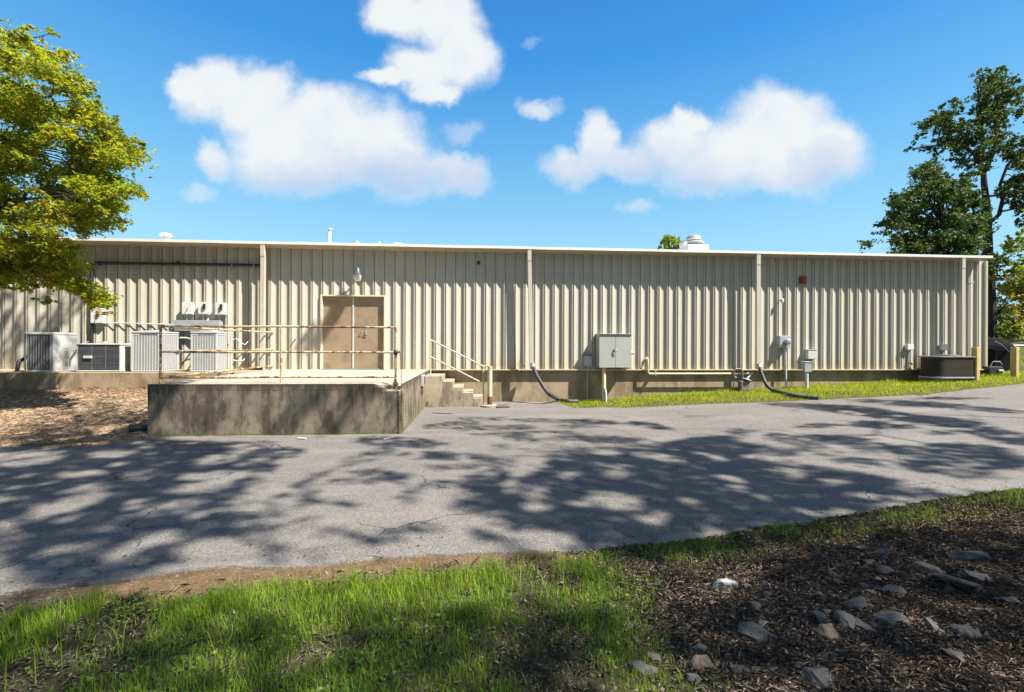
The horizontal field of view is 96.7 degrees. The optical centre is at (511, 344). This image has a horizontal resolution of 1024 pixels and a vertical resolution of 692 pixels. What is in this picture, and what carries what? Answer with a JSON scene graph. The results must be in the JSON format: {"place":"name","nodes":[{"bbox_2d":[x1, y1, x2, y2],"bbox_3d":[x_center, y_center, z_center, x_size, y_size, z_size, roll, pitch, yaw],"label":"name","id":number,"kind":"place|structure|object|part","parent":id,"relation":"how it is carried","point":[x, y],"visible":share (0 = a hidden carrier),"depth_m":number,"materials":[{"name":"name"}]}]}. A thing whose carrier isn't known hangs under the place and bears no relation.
{"place":"outdoors","nodes":[
{"label":"outdoors","id":0,"kind":"place"},
{"bbox_2d":[497,405,508,407],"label":"paving slab","id":1,"kind":"structure","parent":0,"point":[502,406],"depth_m":12.59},
{"bbox_2d":[0,384,1023,592],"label":"asphalt driveway","id":2,"kind":"structure","parent":0,"point":[639,473],"depth_m":5.77,"materials":[{"name":"asphalt"}]},
{"bbox_2d":[10,412,1014,581],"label":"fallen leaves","id":3,"kind":"object","parent":2,"relation":"on","point":[395,536],"visible":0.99,"depth_m":3.96,"materials":[{"name":"plant"}]},
{"bbox_2d":[0,323,1023,691],"bbox_3d":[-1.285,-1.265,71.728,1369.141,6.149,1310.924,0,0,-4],"label":"ground","id":4,"kind":"structure","parent":0,"point":[200,581],"depth_m":2.78,"materials":[{"name":"soil"}]},
{"bbox_2d":[0,388,147,447],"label":"pine straw","id":5,"kind":"object","parent":4,"relation":"on","point":[60,397],"visible":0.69,"depth_m":9.39,"materials":[{"name":"plant"}]},
{"bbox_2d":[19,443,59,444],"bbox_3d":[-8.111,1.704,7.816,0.561,0.022,0.023,0,0,-17],"label":"stick","id":6,"kind":"object","parent":5,"relation":"on","point":[38,443],"visible":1,"depth_m":7.81,"materials":[{"name":"brown plant"}]},
{"bbox_2d":[102,410,143,420],"bbox_3d":[-8.076,1.471,9.467,0.024,0.136,0.699,0,0,30],"label":"stick","id":7,"kind":"object","parent":5,"relation":"on","point":[122,415],"visible":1,"depth_m":9.39,"materials":[{"name":"wood"}]},
{"bbox_2d":[0,18,160,315],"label":"yellow green tree","id":8,"kind":"object","parent":4,"relation":"on","point":[45,260],"visible":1,"depth_m":8.94,"materials":[{"name":"green plant"}]},
{"bbox_2d":[0,369,262,389],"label":"equipment slab","id":9,"kind":"structure","parent":4,"relation":"on","point":[24,380],"depth_m":11.78,"materials":[{"name":"concrete"}]},
{"bbox_2d":[15,355,26,371],"bbox_3d":[-12.831,0.459,12.216,0.109,0.490,0.762,0,0,20],"label":"insulated pipe","id":10,"kind":"object","parent":9,"relation":"on","point":[17,366],"visible":0.53,"depth_m":11.90,"materials":[{"name":"black plastic"}]},
{"bbox_2d":[24,332,77,371],"bbox_3d":[-12.381,0.187,12.246,0.777,1.027,0.774,0,0,-4],"label":"air conditioner","id":11,"kind":"object","parent":9,"relation":"on","point":[50,352],"visible":0.91,"depth_m":11.90,"materials":[{"name":"paint"}]},
{"bbox_2d":[76,342,130,371],"bbox_3d":[-10.899,0.318,12.151,1.112,0.777,0.402,0,0,-4],"label":"air conditioner","id":12,"kind":"object","parent":9,"relation":"on","point":[104,357],"visible":1,"depth_m":12.00,"materials":[{"name":"paint"}]},
{"bbox_2d":[131,330,178,371],"bbox_3d":[-9.751,0.161,12.455,0.720,1.100,0.804,0,0,-4],"label":"air conditioner","id":13,"kind":"object","parent":9,"relation":"on","point":[145,350],"visible":0.88,"depth_m":12.09,"materials":[{"name":"paint"}]},
{"bbox_2d":[190,330,232,371],"bbox_3d":[-8.280,0.166,12.564,0.695,1.102,0.804,0,0,-4],"label":"air conditioner","id":14,"kind":"object","parent":9,"relation":"on","point":[208,362],"visible":0.91,"depth_m":12.20,"materials":[{"name":"paint"}]},
{"bbox_2d":[128,424,147,432],"bbox_3d":[-6.990,1.589,8.765,0.599,0.166,0.162,0,0,-31],"label":"drain pipe","id":15,"kind":"object","parent":4,"relation":"on","point":[138,427],"visible":0.6,"depth_m":8.63,"materials":[{"name":"black plastic"}]},
{"bbox_2d":[111,597,173,621],"bbox_3d":[-2.365,1.682,2.907,0.358,0.144,0.218,0,0,-4],"label":"weed","id":16,"kind":"object","parent":4,"relation":"on","point":[130,610],"visible":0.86,"depth_m":2.89,"materials":[{"name":"green plant"}]},
{"bbox_2d":[147,370,428,435],"bbox_3d":[-4.690,1.341,11.240,4.723,1.184,5.036,0,0,-4],"label":"loading dock","id":17,"kind":"object","parent":4,"relation":"on","point":[257,406],"visible":0.8,"depth_m":8.77,"materials":[{"name":"concrete"}]},
{"bbox_2d":[159,325,399,384],"bbox_3d":[-5.749,0.200,10.022,3.310,1.164,6.638,0,0,-47],"label":"dock railing","id":18,"kind":"object","parent":17,"relation":"on","point":[228,350],"visible":0.98,"depth_m":8.87,"materials":[{"name":"metal"}]},
{"bbox_2d":[399,354,401,429],"bbox_3d":[-2.176,0.919,8.924,0.041,1.566,0.167,0,0,-27],"label":"chain","id":19,"kind":"object","parent":18,"relation":"hanging from","point":[401,390],"visible":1,"depth_m":8.86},
{"bbox_2d":[421,374,424,393],"bbox_3d":[-2.336,1.041,11.961,0.084,0.500,0.320,0,0,-4],"label":"dock bracket","id":20,"kind":"object","parent":17,"relation":"attached to","point":[422,380],"visible":1,"depth_m":11.80,"materials":[{"name":"grey plastic"}]},
{"bbox_2d":[425,373,482,406],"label":"concrete steps","id":21,"kind":"structure","parent":4,"relation":"on","point":[441,390],"depth_m":12.76,"materials":[{"name":"concrete"}]},
{"bbox_2d":[430,339,488,403],"bbox_3d":[-1.483,0.795,12.896,1.686,1.899,0.044,0,0,-4],"label":"stair handrail","id":22,"kind":"object","parent":21,"relation":"on","point":[456,369],"visible":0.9,"depth_m":12.88,"materials":[{"name":"metal"}]},
{"bbox_2d":[481,366,496,407],"bbox_3d":[-0.645,1.228,12.838,0.450,1.240,0.443,0,0,-4],"label":"bollard","id":23,"kind":"object","parent":4,"relation":"on","point":[489,404],"visible":0.94,"depth_m":12.80,"materials":[{"name":"metal"}]},
{"bbox_2d":[0,236,992,400],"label":"metal building","id":24,"kind":"structure","parent":4,"relation":"on","point":[548,312],"depth_m":14.06,"materials":[{"name":"paint"}]},
{"bbox_2d":[91,308,106,323],"bbox_3d":[-11.836,-0.825,12.995,0.329,0.427,0.235,0,0,-4],"label":"switch box","id":25,"kind":"object","parent":24,"relation":"attached to","point":[99,319],"visible":0.88,"depth_m":12.97,"materials":[{"name":"white paint"}]},
{"bbox_2d":[105,322,173,324],"bbox_3d":[-10.771,-0.613,13.132,1.965,0.071,0.028,0,0,-4],"label":"conduit","id":26,"kind":"object","parent":24,"relation":"attached to","point":[139,323],"visible":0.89,"depth_m":13.12,"materials":[{"name":"metal"}]},
{"bbox_2d":[159,233,172,238],"bbox_3d":[-11.169,-3.306,14.686,0.370,0.599,0.370,0,0,-4],"label":"mushroom vent","id":27,"kind":"object","parent":24,"relation":"on","point":[165,235],"visible":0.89,"depth_m":14.60,"materials":[{"name":"metal"}]},
{"bbox_2d":[90,261,259,342],"bbox_3d":[-9.705,-0.881,13.205,4.742,3.084,0.130,0,0,-4],"label":"black pipe","id":28,"kind":"object","parent":24,"relation":"attached to","point":[178,263],"visible":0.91,"depth_m":13.11,"materials":[{"name":"plastic"}]},
{"bbox_2d":[182,302,194,314],"bbox_3d":[-9.393,-1.053,13.176,0.283,0.346,0.235,0,0,-4],"label":"switch box","id":29,"kind":"object","parent":24,"relation":"attached to","point":[188,308],"visible":1,"depth_m":13.15,"materials":[{"name":"white paint"}]},
{"bbox_2d":[174,314,222,330],"bbox_3d":[-9.096,-0.645,13.210,1.257,0.491,0.190,0,0,-4],"label":"wireway","id":30,"kind":"object","parent":24,"relation":"attached to","point":[219,322],"visible":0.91,"depth_m":13.12,"materials":[{"name":"metal"}]},
{"bbox_2d":[198,302,210,314],"bbox_3d":[-8.946,-1.056,13.209,0.284,0.347,0.235,0,0,-4],"label":"switch box","id":31,"kind":"object","parent":24,"relation":"attached to","point":[204,308],"visible":1,"depth_m":13.18,"materials":[{"name":"white paint"}]},
{"bbox_2d":[215,303,227,314],"bbox_3d":[-8.479,-1.044,13.243,0.279,0.348,0.235,0,0,-4],"label":"switch box","id":32,"kind":"object","parent":24,"relation":"attached to","point":[221,308],"visible":1,"depth_m":13.21,"materials":[{"name":"white paint"}]},
{"bbox_2d":[326,228,332,242],"bbox_3d":[-5.614,-3.264,13.993,0.200,0.646,0.200,0,0,-4],"label":"vent pipe","id":33,"kind":"object","parent":24,"relation":"on","point":[329,234],"visible":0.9,"depth_m":13.95,"materials":[{"name":"metal"}]},
{"bbox_2d":[323,297,352,367],"bbox_3d":[-5.222,-0.365,13.700,0.880,2.155,0.045,0,0,-4],"label":"door","id":34,"kind":"structure","parent":24,"relation":"in","point":[337,311],"depth_m":13.68,"materials":[{"name":"beige paint"}]},
{"bbox_2d":[353,267,361,280],"bbox_3d":[-4.540,-2.066,13.428,0.250,0.400,0.443,0,0,-4],"label":"wall lamp","id":35,"kind":"object","parent":24,"relation":"attached to","point":[357,275],"visible":1,"depth_m":13.26,"materials":[{"name":"metal"}]},
{"bbox_2d":[354,297,383,367],"bbox_3d":[-4.314,-0.361,13.726,0.904,2.155,0.126,0,0,-4],"label":"door","id":36,"kind":"structure","parent":24,"relation":"in","point":[368,311],"depth_m":13.74,"materials":[{"name":"beige paint"}]},
{"bbox_2d":[530,363,577,402],"bbox_3d":[1.259,1.155,13.755,1.361,1.228,0.642,0,0,-19],"label":"drain hose","id":37,"kind":"object","parent":24,"relation":"attached to","point":[544,388],"visible":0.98,"depth_m":13.61,"materials":[{"name":"black plastic"}]},
{"bbox_2d":[584,354,591,399],"bbox_3d":[2.352,1.026,14.137,0.248,1.466,0.170,0,0,-4],"label":"phone box","id":38,"kind":"object","parent":24,"relation":"attached to","point":[588,360],"visible":0.97,"depth_m":14.06,"materials":[{"name":"grey plastic"}]},
{"bbox_2d":[595,333,633,401],"bbox_3d":[3.203,0.764,13.980,1.186,2.202,0.489,0,0,-4],"label":"electrical cabinet","id":39,"kind":"object","parent":24,"relation":"attached to","point":[614,351],"visible":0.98,"depth_m":13.82,"materials":[{"name":"metal"}]},
{"bbox_3d":[2.890,0.190,13.801,0.494,1.006,0.021,0,0,-4],"label":"cabinet door","id":40,"kind":"part","parent":39,"relation":"part of","materials":[{"name":"grey paint"}]},
{"bbox_3d":[3.359,0.192,13.796,0.568,1.006,0.100,0,0,-4],"label":"cabinet door","id":41,"kind":"part","parent":39,"relation":"part of","materials":[{"name":"grey paint"}]},
{"bbox_2d":[679,235,708,249],"bbox_3d":[7.044,-3.592,17.736,0.909,1.282,0.800,0,0,-4],"label":"exhaust fan","id":42,"kind":"object","parent":24,"relation":"on","point":[693,242],"visible":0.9,"depth_m":17.43,"materials":[{"name":"white paint"}]},
{"bbox_2d":[645,357,749,374],"bbox_3d":[5.849,0.672,14.351,3.391,0.568,0.178,0,0,-4],"label":"gas pipe","id":43,"kind":"object","parent":24,"relation":"attached to","point":[647,359],"visible":1,"depth_m":14.25,"materials":[{"name":"metal"}]},
{"bbox_2d":[776,336,791,387],"bbox_3d":[8.666,0.700,14.463,0.350,1.971,0.330,0,0,-4],"label":"electric meter","id":44,"kind":"object","parent":24,"relation":"attached to","point":[784,342],"visible":0.96,"depth_m":14.46,"materials":[{"name":"metal"}]},
{"bbox_2d":[799,276,806,283],"bbox_3d":[9.371,-2.085,14.620,0.215,0.241,0.100,0,0,-4],"label":"alarm strobe","id":45,"kind":"object","parent":24,"relation":"attached to","point":[802,279],"visible":1,"depth_m":14.60,"materials":[{"name":"red plastic"}]},
{"bbox_2d":[805,349,816,358],"bbox_3d":[9.583,0.301,14.599,0.311,0.310,0.195,0,0,-4],"label":"junction box","id":46,"kind":"object","parent":24,"relation":"attached to","point":[810,353],"visible":1,"depth_m":14.52,"materials":[{"name":"grey paint"}]},
{"bbox_2d":[904,344,913,368],"bbox_3d":[12.977,0.382,14.877,0.211,0.800,0.140,0,0,-4],"label":"outlet box","id":47,"kind":"object","parent":24,"relation":"attached to","point":[908,347],"visible":1,"depth_m":14.81,"materials":[{"name":"grey paint"}]},
{"bbox_2d":[938,344,947,353],"bbox_3d":[14.187,0.385,14.966,0.213,0.805,0.140,0,0,-4],"label":"outlet box","id":48,"kind":"object","parent":24,"relation":"attached to","point":[942,346],"visible":0.92,"depth_m":14.90,"materials":[{"name":"grey paint"}]},
{"bbox_2d":[0,497,1019,691],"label":"clover leaves","id":49,"kind":"object","parent":4,"relation":"on","point":[277,652],"visible":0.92,"depth_m":2.52,"materials":[{"name":"plant"}]},
{"bbox_2d":[0,485,1023,691],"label":"verge grass","id":50,"kind":"structure","parent":4,"relation":"on","point":[232,595],"depth_m":2.82,"materials":[{"name":"plant"}]},
{"bbox_2d":[0,487,1023,691],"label":"leaf litter","id":51,"kind":"object","parent":4,"relation":"on","point":[858,683],"visible":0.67,"depth_m":2.83,"materials":[{"name":"brown plant"}]},
{"bbox_2d":[0,447,1023,691],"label":"pebbles","id":52,"kind":"object","parent":4,"relation":"on","point":[602,687],"visible":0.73,"depth_m":3.27,"materials":[{"name":"stone"}]},
{"bbox_2d":[627,660,657,675],"bbox_3d":[0.689,1.712,2.410,0.168,0.062,0.093,0,0,13],"label":"rock","id":53,"kind":"object","parent":4,"relation":"on","point":[642,665],"visible":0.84,"depth_m":2.39,"materials":[{"name":"stone"}]},
{"bbox_2d":[648,652,663,661],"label":"rock","id":54,"kind":"object","parent":4,"relation":"on","point":[655,658],"visible":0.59,"depth_m":2.48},
{"bbox_2d":[661,601,668,610],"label":"rock","id":55,"kind":"object","parent":4,"relation":"on","point":[665,604],"visible":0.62,"depth_m":2.98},
{"bbox_2d":[657,234,683,249],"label":"distant tree","id":56,"kind":"object","parent":4,"relation":"on","point":[666,240],"visible":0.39,"depth_m":42.62,"materials":[{"name":"green plant"}]},
{"bbox_2d":[684,673,702,683],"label":"rock","id":57,"kind":"object","parent":4,"relation":"on","point":[693,677],"visible":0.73,"depth_m":2.31,"materials":[{"name":"stone"}]},
{"bbox_2d":[689,643,708,650],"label":"rock","id":58,"kind":"object","parent":4,"relation":"on","point":[701,646],"visible":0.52,"depth_m":2.55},
{"bbox_2d":[689,655,715,671],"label":"rock","id":59,"kind":"object","parent":4,"relation":"on","point":[701,661],"visible":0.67,"depth_m":2.38,"materials":[{"name":"stone"}]},
{"bbox_2d":[711,674,721,679],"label":"stone","id":60,"kind":"object","parent":4,"relation":"on","point":[716,676],"visible":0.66,"depth_m":2.32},
{"bbox_2d":[712,578,739,589],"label":"rock","id":61,"kind":"object","parent":4,"relation":"on","point":[726,583],"visible":0.52,"depth_m":3.13,"materials":[{"name":"stone"}]},
{"bbox_2d":[730,664,749,675],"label":"stone","id":62,"kind":"object","parent":4,"relation":"on","point":[738,670],"visible":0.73,"depth_m":2.34,"materials":[{"name":"stone"}]},
{"bbox_2d":[733,368,752,390],"bbox_3d":[7.304,1.106,14.282,0.678,0.728,0.305,0,0,-4],"label":"gas meter","id":63,"kind":"object","parent":4,"relation":"on","point":[744,384],"visible":0.98,"depth_m":14.23,"materials":[{"name":"metal"}]},
{"bbox_2d":[746,601,763,611],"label":"rock","id":64,"kind":"object","parent":4,"relation":"on","point":[755,605],"visible":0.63,"depth_m":2.85,"materials":[{"name":"stone"}]},
{"bbox_2d":[738,621,772,642],"bbox_3d":[1.409,1.696,2.652,0.150,0.097,0.170,0,0,-39],"label":"rock","id":65,"kind":"object","parent":4,"relation":"on","point":[760,633],"visible":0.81,"depth_m":2.63,"materials":[{"name":"stone"}]},
{"bbox_2d":[756,619,766,626],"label":"stone","id":66,"kind":"object","parent":4,"relation":"on","point":[762,621],"visible":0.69,"depth_m":2.72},
{"bbox_2d":[750,666,777,673],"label":"rock","id":67,"kind":"object","parent":4,"relation":"on","point":[762,668],"visible":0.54,"depth_m":2.37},
{"bbox_2d":[759,591,772,599],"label":"rock","id":68,"kind":"object","parent":4,"relation":"on","point":[767,593],"visible":0.47,"depth_m":2.95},
{"bbox_2d":[756,364,818,398],"bbox_3d":[7.876,1.039,13.317,0.492,0.916,2.088,0,0,-17],"label":"drain hose","id":69,"kind":"object","parent":4,"relation":"on","point":[766,384],"visible":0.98,"depth_m":13.21,"materials":[{"name":"black plastic"}]},
{"bbox_2d":[554,354,1023,407],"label":"lawn grass","id":70,"kind":"structure","parent":4,"relation":"on","point":[800,389],"depth_m":13.54,"materials":[{"name":"plant"}]},
{"bbox_2d":[779,684,808,691],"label":"rock","id":71,"kind":"object","parent":4,"relation":"on","point":[783,688],"visible":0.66,"depth_m":2.25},
{"bbox_2d":[801,361,811,387],"bbox_3d":[9.279,1.108,14.337,0.259,1.158,0.197,0,0,-4],"label":"utility pedestal","id":72,"kind":"object","parent":4,"relation":"on","point":[806,367],"visible":0.92,"depth_m":14.26,"materials":[{"name":"grey paint"}]},
{"bbox_2d":[800,667,833,689],"bbox_3d":[1.584,1.693,2.305,0.214,0.069,0.145,11,8,7],"label":"rock","id":73,"kind":"object","parent":4,"relation":"on","point":[816,675],"visible":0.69,"depth_m":2.29,"materials":[{"name":"stone"}]},
{"bbox_2d":[815,592,823,596],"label":"stone","id":74,"kind":"object","parent":4,"relation":"on","point":[820,594],"visible":0.51,"depth_m":3.03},
{"bbox_2d":[812,610,835,623],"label":"rock","id":75,"kind":"object","parent":4,"relation":"on","point":[821,617],"visible":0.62,"depth_m":2.72,"materials":[{"name":"stone"}]},
{"bbox_2d":[821,609,832,614],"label":"stone","id":76,"kind":"object","parent":4,"relation":"on","point":[826,611],"visible":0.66,"depth_m":2.78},
{"bbox_2d":[815,623,839,637],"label":"rock","id":77,"kind":"object","parent":4,"relation":"on","point":[827,630],"visible":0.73,"depth_m":2.58,"materials":[{"name":"stone"}]},
{"bbox_2d":[833,578,843,586],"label":"stone","id":78,"kind":"object","parent":4,"relation":"on","point":[837,580],"visible":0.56,"depth_m":3.14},
{"bbox_2d":[833,610,856,629],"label":"rock","id":79,"kind":"object","parent":4,"relation":"on","point":[844,618],"visible":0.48,"depth_m":2.68,"materials":[{"name":"stone"}]},
{"bbox_2d":[842,596,866,609],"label":"rock","id":80,"kind":"object","parent":4,"relation":"on","point":[857,601],"visible":0.54,"depth_m":2.85,"materials":[{"name":"stone"}]},
{"bbox_2d":[855,618,878,633],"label":"rock","id":81,"kind":"object","parent":4,"relation":"on","point":[859,623],"visible":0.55,"depth_m":2.64,"materials":[{"name":"stone"}]},
{"bbox_2d":[863,559,874,564],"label":"rock","id":82,"kind":"object","parent":4,"relation":"on","point":[868,561],"visible":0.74,"depth_m":3.46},
{"bbox_2d":[859,583,880,588],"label":"rock","id":83,"kind":"object","parent":4,"relation":"on","point":[866,585],"visible":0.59,"depth_m":3.07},
{"bbox_2d":[864,589,877,594],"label":"stone","id":84,"kind":"object","parent":4,"relation":"on","point":[873,592],"visible":0.73,"depth_m":3.00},
{"bbox_2d":[873,547,891,556],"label":"rock","id":85,"kind":"object","parent":4,"relation":"on","point":[883,550],"visible":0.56,"depth_m":3.53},
{"bbox_2d":[877,565,894,574],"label":"rock","id":86,"kind":"object","parent":4,"relation":"on","point":[884,569],"visible":0.49,"depth_m":3.31,"materials":[{"name":"stone"}]},
{"bbox_2d":[873,611,909,627],"bbox_3d":[2.277,1.654,2.705,0.215,0.108,0.111,0,0,26],"label":"rock","id":87,"kind":"object","parent":4,"relation":"on","point":[890,616],"visible":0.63,"depth_m":2.70,"materials":[{"name":"stone"}]},
{"bbox_2d":[881,584,906,596],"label":"rock","id":88,"kind":"object","parent":4,"relation":"on","point":[899,589],"visible":0.52,"depth_m":3.01,"materials":[{"name":"stone"}]},
{"bbox_2d":[909,561,947,574],"bbox_3d":[3.033,1.653,3.298,0.243,0.122,0.087,17,11,13],"label":"rock","id":89,"kind":"object","parent":4,"relation":"on","point":[926,568],"visible":0.63,"depth_m":3.29,"materials":[{"name":"stone"}]},
{"bbox_2d":[857,154,1011,282],"bbox_3d":[28.440,-6.578,30.167,13.559,13.307,6.504,0,0,-41],"label":"broadleaf tree","id":90,"kind":"object","parent":4,"relation":"on","point":[968,227],"visible":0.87,"depth_m":28.96,"materials":[{"name":"green plant"}]},
{"bbox_2d":[922,617,948,634],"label":"rock","id":91,"kind":"object","parent":4,"relation":"on","point":[931,624],"visible":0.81,"depth_m":2.62,"materials":[{"name":"stone"}]},
{"bbox_2d":[918,354,975,382],"bbox_3d":[13.804,0.850,14.437,1.565,1.088,0.780,0,0,-4],"label":"air conditioner","id":92,"kind":"object","parent":4,"relation":"on","point":[944,367],"visible":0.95,"depth_m":14.11,"materials":[{"name":"metal"}]},
{"bbox_2d":[943,582,955,592],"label":"rock","id":93,"kind":"object","parent":4,"relation":"on","point":[948,587],"visible":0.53,"depth_m":3.13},
{"bbox_2d":[929,573,983,590],"bbox_3d":[3.131,1.667,3.161,0.457,0.074,0.260,17,-13,-4],"label":"rock","id":94,"kind":"object","parent":4,"relation":"on","point":[962,583],"visible":0.73,"depth_m":3.08,"materials":[{"name":"stone"}]},
{"bbox_2d":[941,648,972,663],"bbox_3d":[2.365,1.649,2.379,0.221,0.061,0.145,14,-7,4],"label":"rock","id":95,"kind":"object","parent":4,"relation":"on","point":[958,654],"visible":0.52,"depth_m":2.36,"materials":[{"name":"stone"}]},
{"bbox_2d":[903,65,1023,337],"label":"oak tree","id":96,"kind":"object","parent":4,"relation":"on","point":[987,110],"visible":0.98,"depth_m":32.67,"materials":[{"name":"green plant"}]},
{"bbox_2d":[949,623,982,638],"bbox_3d":[2.607,1.647,2.588,0.205,0.089,0.148,17,12,11],"label":"rock","id":97,"kind":"object","parent":4,"relation":"on","point":[962,630],"visible":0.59,"depth_m":2.56,"materials":[{"name":"stone"}]},
{"bbox_2d":[947,551,990,560],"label":"rock","id":98,"kind":"object","parent":4,"relation":"on","point":[967,555],"visible":0.59,"depth_m":3.59,"materials":[{"name":"stone"}]},
{"bbox_2d":[971,347,979,380],"bbox_3d":[14.435,0.835,14.173,0.280,1.514,0.273,0,0,-4],"label":"wooden post","id":99,"kind":"object","parent":4,"relation":"on","point":[975,351],"visible":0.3,"depth_m":14.11,"materials":[{"name":"yellow paint"}]},
{"bbox_2d":[965,570,995,580],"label":"rock","id":100,"kind":"object","parent":4,"relation":"on","point":[978,576],"visible":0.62,"depth_m":3.17,"materials":[{"name":"stone"}]},
{"bbox_2d":[981,361,1003,375],"bbox_3d":[15.941,0.779,15.166,0.500,0.472,0.440,0,0,-4],"label":"hose caddy","id":101,"kind":"object","parent":4,"relation":"on","point":[991,370],"visible":0.77,"depth_m":14.99,"materials":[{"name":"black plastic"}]},
{"bbox_2d":[988,338,1014,368],"bbox_3d":[17.120,0.309,16.169,1.273,1.100,0.882,0,0,-4],"label":"covered grill","id":102,"kind":"object","parent":4,"relation":"on","point":[998,349],"visible":0.51,"depth_m":15.83,"materials":[{"name":"fabric"}]},
{"bbox_2d":[990,596,1020,605],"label":"rock","id":103,"kind":"object","parent":4,"relation":"on","point":[1011,598],"visible":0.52,"depth_m":2.83,"materials":[{"name":"stone"}]},
{"bbox_2d":[988,331,1023,361],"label":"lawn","id":104,"kind":"structure","parent":4,"relation":"on","point":[1021,350],"depth_m":24.98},
{"bbox_2d":[993,320,1023,339],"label":"round bush","id":105,"kind":"object","parent":4,"relation":"on","point":[1005,330],"visible":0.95,"depth_m":31.67,"materials":[{"name":"green plant"}]},
{"bbox_2d":[995,262,1023,333],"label":"autumn tree","id":106,"kind":"object","parent":4,"relation":"on","point":[1011,293],"visible":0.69,"depth_m":35.43,"materials":[{"name":"green plant"}]},
{"bbox_2d":[996,209,1023,298],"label":"maple tree","id":107,"kind":"object","parent":4,"relation":"on","point":[1009,245],"visible":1,"depth_m":28.71,"materials":[{"name":"green plant"}]},
{"bbox_2d":[996,281,1023,327],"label":"distant tree","id":108,"kind":"object","parent":4,"relation":"on","point":[1001,314],"visible":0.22,"depth_m":47.28,"materials":[{"name":"green plant"}]},
{"bbox_2d":[1010,347,1018,377],"bbox_3d":[16.008,0.829,14.489,0.280,1.499,0.273,0,0,-4],"label":"wooden post","id":109,"kind":"object","parent":4,"relation":"on","point":[1014,362],"visible":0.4,"depth_m":14.44,"materials":[{"name":"yellow paint"}]},
{"bbox_2d":[0,0,1023,322],"label":"sky","id":110,"kind":"structure","parent":0,"point":[736,125],"materials":[{"name":"blue"}]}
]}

